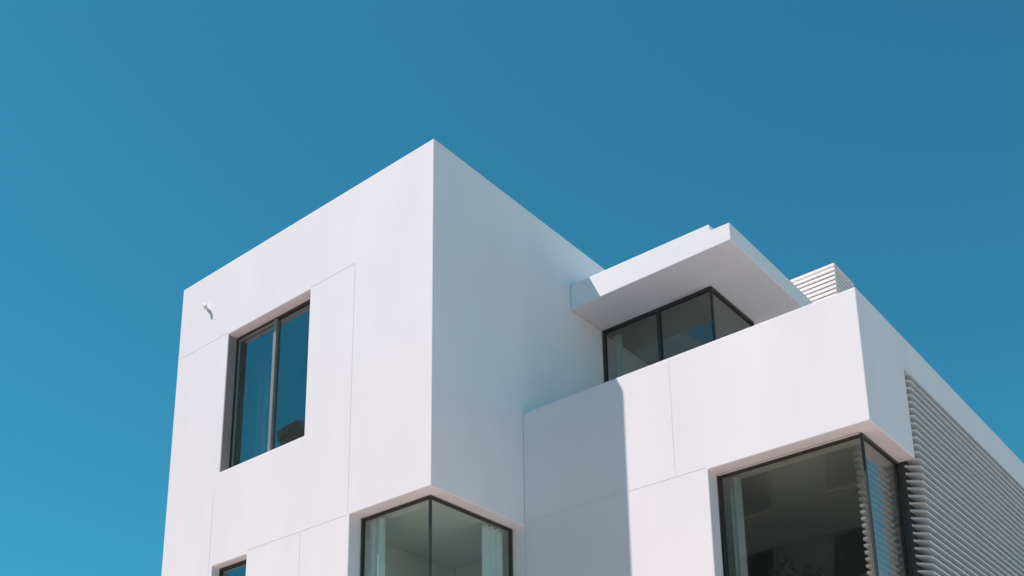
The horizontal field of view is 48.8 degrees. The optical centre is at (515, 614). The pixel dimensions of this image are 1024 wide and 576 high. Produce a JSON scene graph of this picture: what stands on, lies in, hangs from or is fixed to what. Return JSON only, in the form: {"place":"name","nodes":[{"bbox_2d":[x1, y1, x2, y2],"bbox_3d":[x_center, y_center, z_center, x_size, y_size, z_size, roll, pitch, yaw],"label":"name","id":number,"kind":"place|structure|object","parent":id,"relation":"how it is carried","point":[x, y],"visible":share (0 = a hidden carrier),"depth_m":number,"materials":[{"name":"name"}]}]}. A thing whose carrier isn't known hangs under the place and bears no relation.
{"place":"outdoors","nodes":[
{"label":"outdoors","id":0,"kind":"place"},
{"bbox_2d":[0,0,1023,575],"label":"sky","id":1,"kind":"structure","parent":0,"point":[147,147],"materials":[{"name":"blue"}]},
{"bbox_2d":[223,432,900,575],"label":"floor slabs","id":2,"kind":"structure","parent":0,"point":[813,494],"depth_m":14.03,"materials":[{"name":"paint"}]},
{"bbox_2d":[299,367,512,575],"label":"partition walls","id":3,"kind":"structure","parent":2,"relation":"on","point":[399,562],"depth_m":15.37,"materials":[{"name":"paint"}]},
{"bbox_2d":[360,495,512,575],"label":"corner window frame","id":4,"kind":"object","parent":2,"relation":"on","point":[430,498],"visible":1,"depth_m":13.86,"materials":[{"name":"metal"}]},
{"bbox_2d":[369,518,385,575],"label":"corner curtain","id":5,"kind":"object","parent":4,"relation":"hanging from","point":[377,545],"visible":1,"depth_m":13.90,"materials":[{"name":"fabric"}]},
{"bbox_2d":[482,524,502,575],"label":"corner curtain side","id":6,"kind":"object","parent":4,"relation":"hanging from","point":[492,564],"visible":1,"depth_m":14.23,"materials":[{"name":"fabric"}]},
{"bbox_2d":[729,477,747,575],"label":"living curtain","id":7,"kind":"object","parent":2,"relation":"hanging from","point":[740,551],"visible":1,"depth_m":12.76,"materials":[{"name":"fabric"}]},
{"bbox_2d":[772,557,822,575],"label":"houseplant","id":8,"kind":"object","parent":2,"relation":"on","point":[808,570],"visible":1,"depth_m":13.19,"materials":[{"name":"green plant"}]},
{"bbox_2d":[721,516,907,575],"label":"living room walls","id":9,"kind":"structure","parent":2,"relation":"on","point":[840,553],"depth_m":14.79,"materials":[{"name":"grey paint"}]},
{"bbox_2d":[792,267,836,301],"bbox_3d":[4.597,-3.049,17.390,1.360,4.360,0.710,-14,-21,37],"label":"roof louvre box","id":10,"kind":"object","parent":2,"relation":"on","point":[818,285],"visible":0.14,"depth_m":17.42,"materials":[{"name":"grey metal"}]},
{"bbox_2d":[790,263,853,302],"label":"roof louvre slats","id":11,"kind":"object","parent":10,"relation":"attached to","point":[842,281],"visible":0.17,"depth_m":17.39,"materials":[{"name":"white metal"}]},
{"bbox_2d":[718,433,912,575],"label":"living window frame","id":12,"kind":"object","parent":2,"relation":"on","point":[863,437],"visible":1,"depth_m":12.38,"materials":[{"name":"black metal"}]},
{"bbox_2d":[854,451,899,575],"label":"living window blind","id":13,"kind":"object","parent":12,"relation":"attached to","point":[882,512],"visible":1,"depth_m":12.17,"materials":[{"name":"paint"}]},
{"bbox_2d":[602,286,753,382],"bbox_3d":[2.433,-2.751,16.317,1.850,3.158,1.260,-14,-21,37],"label":"penthouse frame","id":14,"kind":"object","parent":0,"point":[724,300],"visible":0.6,"depth_m":16.20,"materials":[{"name":"black metal"}]},
{"bbox_2d":[607,292,749,364],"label":"penthouse ceiling","id":15,"kind":"structure","parent":0,"point":[686,325],"depth_m":16.78,"materials":[{"name":"grey paint"}]},
{"bbox_2d":[613,332,623,378],"bbox_3d":[1.553,-2.683,16.400,0.180,3.100,0.060,-14,-21,37],"label":"penthouse curtain","id":16,"kind":"object","parent":15,"relation":"hanging from","point":[618,356],"visible":0.34,"depth_m":16.75,"materials":[{"name":"white fabric"}]},
{"label":"ground","id":17,"kind":"structure","parent":0,"visible":0},
{"bbox_2d":[161,139,649,575],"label":"tower walls","id":18,"kind":"structure","parent":17,"relation":"on","point":[476,337],"depth_m":14.80,"materials":[{"name":"white paint"}]},
{"bbox_2d":[220,335,236,471],"bbox_3d":[-4.141,-3.038,16.329,0.007,2.188,0.137,-14,-21,37],"label":"bedroom window reveal","id":19,"kind":"object","parent":18,"relation":"attached to","point":[228,410],"visible":0.86,"depth_m":16.32,"materials":[{"name":"white paint"}]},
{"bbox_2d":[219,560,245,575],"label":"window frame","id":20,"kind":"object","parent":18,"relation":"attached to","point":[229,567],"visible":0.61,"depth_m":15.51,"materials":[{"name":"metal"}]},
{"bbox_2d":[245,318,283,460],"bbox_3d":[-3.621,-2.672,16.185,0.739,3.300,0.060,-14,-21,37],"label":"bedroom curtain","id":21,"kind":"object","parent":18,"relation":"hanging from","point":[259,397],"visible":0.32,"depth_m":16.37,"materials":[{"name":"grey fabric"}]},
{"bbox_2d":[229,300,309,467],"bbox_3d":[-3.386,-3.190,15.854,1.800,2.188,0.045,-14,-21,37],"label":"bedroom window frame","id":22,"kind":"object","parent":18,"relation":"attached to","point":[293,310],"visible":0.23,"depth_m":16.26,"materials":[{"name":"black metal"}]},
{"bbox_2d":[231,322,273,466],"bbox_3d":[-3.731,-3.106,16.119,0.832,2.106,0.030,-14,-21,37],"label":"bedroom window sash","id":23,"kind":"object","parent":22,"relation":"attached to","point":[238,375],"visible":0.41,"depth_m":16.36,"materials":[{"name":"black metal"}]},
{"bbox_2d":[267,319,279,451],"bbox_3d":[-3.391,-3.193,15.842,0.060,2.106,0.060,-14,-21,37],"label":"bedroom window mullion","id":24,"kind":"object","parent":22,"relation":"attached to","point":[270,445],"visible":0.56,"depth_m":15.82},
{"bbox_2d":[243,304,309,370],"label":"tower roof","id":25,"kind":"structure","parent":18,"relation":"on","point":[295,339],"depth_m":18.10,"materials":[{"name":"blue glass"}]},
{"bbox_2d":[179,264,705,575],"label":"panel seams","id":26,"kind":"object","parent":18,"relation":"attached to","point":[349,445],"visible":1,"depth_m":14.24,"materials":[{"name":"grey"}]},
{"bbox_2d":[523,287,1023,575],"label":"terrace block walls","id":27,"kind":"structure","parent":17,"relation":"on","point":[836,366],"depth_m":13.00,"materials":[{"name":"white paint"}]},
{"bbox_2d":[717,432,859,475],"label":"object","id":28,"kind":"structure","parent":27,"relation":"attached to","point":[790,453],"depth_m":12.38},
{"bbox_2d":[899,461,924,575],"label":"side louvre backing","id":29,"kind":"object","parent":27,"relation":"attached to","point":[912,537],"visible":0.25,"depth_m":12.50,"materials":[{"name":"grey metal"}]},
{"bbox_2d":[904,373,1023,575],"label":"side louvre slats","id":30,"kind":"object","parent":27,"relation":"attached to","point":[966,489],"visible":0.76,"depth_m":13.52,"materials":[{"name":"white metal"}]},
{"bbox_3d":[3.554,-2.356,17.631,1.850,3.198,2.275,-14,-21,37],"label":"penthouse","id":31,"kind":"object","parent":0,"visible":0},
{"bbox_2d":[571,223,812,330],"bbox_3d":[2.881,-4.466,16.833,2.586,0.403,3.411,-14,-21,37],"label":"terrace canopy","id":32,"kind":"object","parent":31,"relation":"on","point":[736,268],"visible":0.56,"depth_m":15.75,"materials":[{"name":"white paint"}]}
]}

